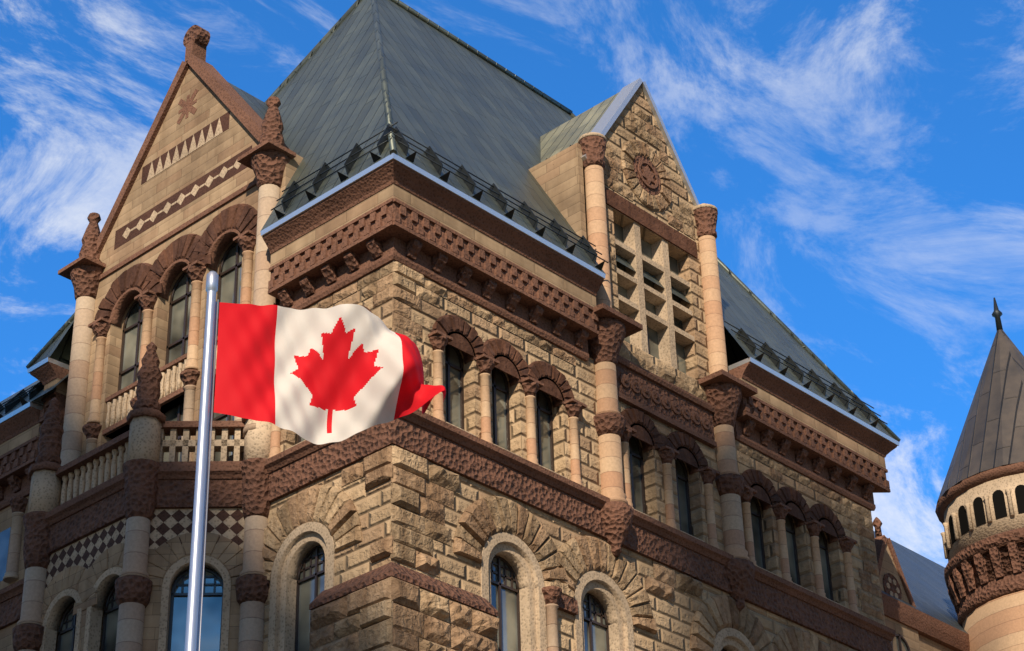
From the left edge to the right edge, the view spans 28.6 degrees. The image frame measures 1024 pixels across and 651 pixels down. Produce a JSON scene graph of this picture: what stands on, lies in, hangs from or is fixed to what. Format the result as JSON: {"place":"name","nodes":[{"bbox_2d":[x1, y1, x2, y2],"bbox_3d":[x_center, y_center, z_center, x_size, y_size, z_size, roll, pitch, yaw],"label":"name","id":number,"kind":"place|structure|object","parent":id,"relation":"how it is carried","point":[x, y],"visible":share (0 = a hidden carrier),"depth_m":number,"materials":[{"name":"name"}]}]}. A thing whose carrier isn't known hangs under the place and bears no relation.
{"place":"outdoors","nodes":[
{"label":"outdoors","id":0,"kind":"place"},
{"bbox_2d":[0,0,1023,566],"label":"sky","id":1,"kind":"structure","parent":0,"point":[860,163],"materials":[{"name":"blue"}]},
{"bbox_2d":[167,85,885,650],"bbox_3d":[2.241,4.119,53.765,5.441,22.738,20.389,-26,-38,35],"label":"stone wall","id":2,"kind":"structure","parent":0,"point":[388,614],"depth_m":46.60,"materials":[{"name":"beige stone"}]},
{"bbox_2d":[935,329,1023,521],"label":"turret roof","id":3,"kind":"structure","parent":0,"point":[992,435],"depth_m":68.29,"materials":[{"name":"grey metal"}]},
{"label":"ground","id":4,"kind":"structure","parent":0,"visible":0},
{"bbox_2d":[184,271,218,650],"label":"flagpole","id":5,"kind":"object","parent":4,"relation":"on","point":[195,586],"visible":1,"depth_m":21.94,"materials":[{"name":"silver metal"}]},
{"bbox_2d":[214,302,445,444],"bbox_3d":[-1.832,0.480,23.037,2.822,1.685,1.338,19,-36,-31],"label":"flag","id":6,"kind":"object","parent":5,"relation":"attached to","point":[337,373],"visible":1,"depth_m":23.07,"materials":[{"name":"red fabric"}]},
{"bbox_2d":[0,66,952,650],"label":"stone wall","id":7,"kind":"structure","parent":4,"relation":"on","point":[558,178],"depth_m":54.73,"materials":[{"name":"beige stone"}]},
{"bbox_2d":[42,532,242,619],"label":"arch voussoirs","id":8,"kind":"object","parent":7,"relation":"attached to","point":[81,580],"visible":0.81,"depth_m":46.94,"materials":[{"name":"stone"}]},
{"bbox_2d":[45,111,251,587],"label":"dark pattern inlays","id":9,"kind":"object","parent":7,"relation":"attached to","point":[164,515],"visible":0.62,"depth_m":53.85,"materials":[{"name":"brown stone"}]},
{"bbox_2d":[3,184,558,650],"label":"columns","id":10,"kind":"structure","parent":7,"relation":"attached to","point":[131,614],"depth_m":48.88,"materials":[{"name":"beige stone"}]},
{"bbox_2d":[0,0,900,455],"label":"roof","id":11,"kind":"structure","parent":7,"relation":"on","point":[364,70],"depth_m":56.80,"materials":[{"name":"metal"}]},
{"bbox_2d":[0,78,899,445],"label":"roof flashing","id":12,"kind":"object","parent":11,"relation":"attached to","point":[604,124],"visible":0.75,"depth_m":55.74,"materials":[{"name":"grey metal"}]},
{"bbox_2d":[0,122,1002,426],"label":"roof snow guards","id":13,"kind":"object","parent":11,"relation":"on","point":[504,204],"visible":0.86,"depth_m":51.35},
{"bbox_2d":[540,93,618,161],"bbox_3d":[1.610,-4.256,59.735,5.980,4.332,5.700,-26,-38,35],"label":"roof dormer","id":14,"kind":"object","parent":11,"relation":"on","point":[562,137],"visible":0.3,"depth_m":59.23,"materials":[{"name":"grey metal"}]},
{"bbox_2d":[0,223,907,650],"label":"window glass","id":15,"kind":"object","parent":7,"relation":"attached to","point":[210,609],"visible":0.33,"depth_m":49.47,"materials":[{"name":"black glass"}]},
{"bbox_2d":[57,242,910,650],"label":"window frames","id":16,"kind":"structure","parent":7,"relation":"attached to","point":[303,568],"depth_m":48.97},
{"bbox_2d":[0,25,1023,650],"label":"carved stone ornament","id":17,"kind":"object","parent":7,"relation":"attached to","point":[982,571],"depth_m":50.10,"materials":[{"name":"brown stone"}]},
{"bbox_2d":[0,40,1023,650],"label":"stone trim","id":18,"kind":"structure","parent":7,"relation":"attached to","point":[394,224],"depth_m":51.60,"materials":[{"name":"brown stone"}]},
{"bbox_2d":[93,186,845,537],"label":"window arches","id":19,"kind":"structure","parent":18,"relation":"on","point":[241,218],"depth_m":53.61,"materials":[{"name":"stone"}]},
{"bbox_2d":[948,485,1023,559],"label":"turret windows","id":20,"kind":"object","parent":18,"relation":"attached to","point":[999,504],"visible":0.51,"depth_m":65.94,"materials":[{"name":"black glass"}]},
{"bbox_2d":[28,117,1023,650],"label":"stone trim","id":21,"kind":"structure","parent":7,"relation":"attached to","point":[48,491],"depth_m":48.38,"materials":[{"name":"beige stone"}]},
{"bbox_2d":[874,531,967,633],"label":"roof","id":22,"kind":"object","parent":7,"relation":"attached to","point":[925,580],"visible":0.25,"depth_m":71.55,"materials":[{"name":"grey metal"}]},
{"bbox_2d":[87,165,1023,650],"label":"columns","id":23,"kind":"structure","parent":4,"relation":"on","point":[995,623],"depth_m":53.76,"materials":[{"name":"beige stone"}]}
]}

